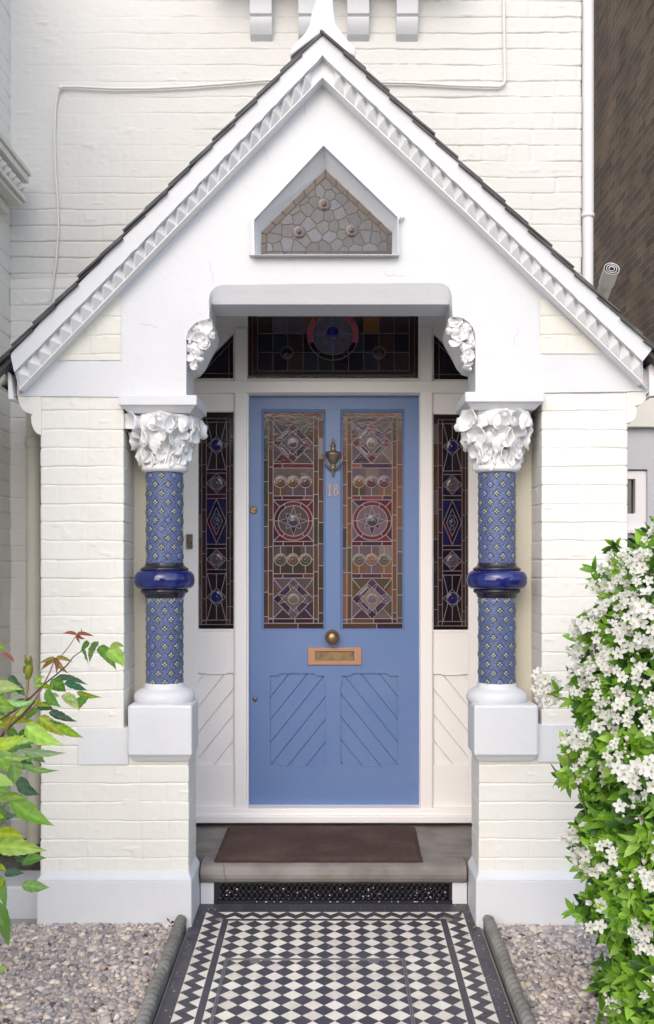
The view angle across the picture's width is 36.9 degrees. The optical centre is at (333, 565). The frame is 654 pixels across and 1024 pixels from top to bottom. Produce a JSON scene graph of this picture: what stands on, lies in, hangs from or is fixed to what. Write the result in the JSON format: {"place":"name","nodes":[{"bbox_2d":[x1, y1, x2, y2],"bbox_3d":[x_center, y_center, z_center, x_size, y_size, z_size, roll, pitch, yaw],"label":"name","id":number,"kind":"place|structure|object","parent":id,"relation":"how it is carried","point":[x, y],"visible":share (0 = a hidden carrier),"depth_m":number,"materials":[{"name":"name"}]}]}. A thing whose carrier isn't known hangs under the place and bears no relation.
{"place":"outdoors","nodes":[
{"label":"outdoors","id":0,"kind":"place"},
{"bbox_2d":[0,922,172,1023],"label":"gravel","id":1,"kind":"structure","parent":0,"point":[66,973],"depth_m":3.55,"materials":[{"name":"grey gravel"}]},
{"bbox_2d":[0,629,124,972],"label":"shrub","id":2,"kind":"object","parent":1,"relation":"on","point":[12,841],"visible":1,"depth_m":2.70,"materials":[{"name":"green plant"}]},
{"bbox_2d":[129,965,138,969],"bbox_3d":[-0.727,1.462,3.570,0.039,0.020,0.026,0,0,0],"label":"pebble","id":3,"kind":"object","parent":1,"relation":"on","point":[135,967],"visible":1,"depth_m":3.56,"materials":[{"name":"white stone"}]},
{"bbox_2d":[200,887,467,902],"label":"ground","id":4,"kind":"structure","parent":0,"point":[467,895],"depth_m":5.09,"materials":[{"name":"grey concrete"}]},
{"bbox_2d":[10,887,200,923],"bbox_3d":[-1.800,1.612,0.850,2.400,0.344,7.700,0,0,0],"label":"gravel bed","id":5,"kind":"object","parent":4,"relation":"on","point":[19,921],"depth_m":4.05,"materials":[{"name":"grey gravel"}]},
{"bbox_2d":[135,915,186,1023],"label":"rope edging","id":6,"kind":"object","parent":5,"relation":"on","point":[152,998],"visible":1,"depth_m":3.46,"materials":[{"name":"stone"}]},
{"bbox_2d":[0,0,581,918],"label":"house","id":7,"kind":"structure","parent":4,"relation":"on","point":[330,562],"depth_m":4.78,"materials":[{"name":"white paint"}]},
{"bbox_2d":[25,413,40,844],"bbox_3d":[-1.387,0.275,4.530,0.074,2.051,0.074,0,0,0],"label":"downpipe","id":8,"kind":"object","parent":7,"relation":"attached to","point":[32,442],"visible":0.66,"depth_m":4.50,"materials":[{"name":"grey metal"}]},
{"bbox_2d":[49,0,505,299],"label":"cable","id":9,"kind":"object","parent":7,"relation":"attached to","point":[60,87],"visible":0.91,"depth_m":4.58,"materials":[{"name":"white plastic"}]},
{"bbox_2d":[249,396,418,804],"bbox_3d":[0.003,0.175,4.828,0.842,2.040,0.114,0,0,0],"label":"front door","id":10,"kind":"structure","parent":7,"relation":"in","point":[334,480],"depth_m":4.85,"materials":[{"name":"blue paint"}]},
{"bbox_2d":[581,0,594,284],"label":"downpipe","id":11,"kind":"object","parent":7,"relation":"attached to","point":[587,113],"visible":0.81,"depth_m":4.61,"materials":[{"name":"white plastic"}]},
{"bbox_2d":[0,0,653,930],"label":"porch","id":12,"kind":"object","parent":4,"relation":"on","point":[324,172],"visible":0.91,"depth_m":3.99,"materials":[{"name":"beige brick"}]},
{"bbox_2d":[580,0,653,397],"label":"neighbour house","id":13,"kind":"structure","parent":4,"relation":"on","point":[623,229],"depth_m":8.90,"materials":[{"name":"brown brick"}]},
{"bbox_2d":[597,263,619,299],"bbox_3d":[1.402,-1.408,5.121,0.081,0.252,0.390,0,0,0],"label":"flue pipe","id":14,"kind":"object","parent":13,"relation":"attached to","point":[609,275],"visible":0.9,"depth_m":4.97,"materials":[{"name":"beige metal"}]},
{"bbox_2d":[626,398,653,821],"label":"side extension","id":15,"kind":"object","parent":4,"relation":"on","point":[640,471],"visible":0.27,"depth_m":5.50,"materials":[{"name":"beige paint"}]},
{"bbox_2d":[627,471,645,532],"bbox_3d":[1.684,-0.359,5.535,0.159,0.354,0.130,0,0,0],"label":"window frame","id":16,"kind":"structure","parent":15,"relation":"in","point":[636,487],"depth_m":5.52,"materials":[{"name":"white wood"}]},
{"bbox_2d":[153,903,516,1023],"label":"path","id":17,"kind":"structure","parent":0,"point":[327,992],"depth_m":3.59,"materials":[{"name":"tile"}]},
{"bbox_2d":[209,958,415,1023],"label":"inspection cover","id":18,"kind":"object","parent":17,"relation":"on","point":[371,960],"visible":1,"depth_m":3.64,"materials":[{"name":"metal"}]},
{"bbox_2d":[195,823,471,903],"bbox_3d":[-0.007,1.365,4.511,1.458,0.211,0.719,0,0,0],"label":"doorstep","id":19,"kind":"object","parent":17,"relation":"on","point":[442,867],"visible":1,"depth_m":4.20,"materials":[{"name":"grey stone"}]},
{"bbox_2d":[214,826,422,861],"bbox_3d":[-0.058,1.256,4.463,0.913,0.018,0.545,0,0,0],"label":"doormat","id":20,"kind":"object","parent":19,"relation":"on","point":[320,844],"visible":1,"depth_m":4.40,"materials":[{"name":"brown fabric"}]},
{"bbox_2d":[164,905,512,1023],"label":"grit","id":21,"kind":"object","parent":17,"relation":"on","point":[329,946],"visible":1,"depth_m":3.55,"materials":[{"name":"grey gravel"}]},
{"bbox_2d":[496,921,610,1023],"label":"gravel","id":22,"kind":"structure","parent":0,"point":[553,968],"depth_m":3.56,"materials":[{"name":"grey gravel"}]},
{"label":"gravel bed","id":23,"kind":"structure","parent":0,"visible":0},
{"bbox_2d":[483,915,536,1023],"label":"rope edging","id":24,"kind":"object","parent":23,"relation":"on","point":[521,1008],"visible":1,"depth_m":3.47,"materials":[{"name":"stone"}]},
{"bbox_2d":[531,516,653,1023],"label":"flowering shrub","id":25,"kind":"object","parent":23,"relation":"on","point":[608,745],"visible":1,"depth_m":2.94,"materials":[{"name":"green plant"}]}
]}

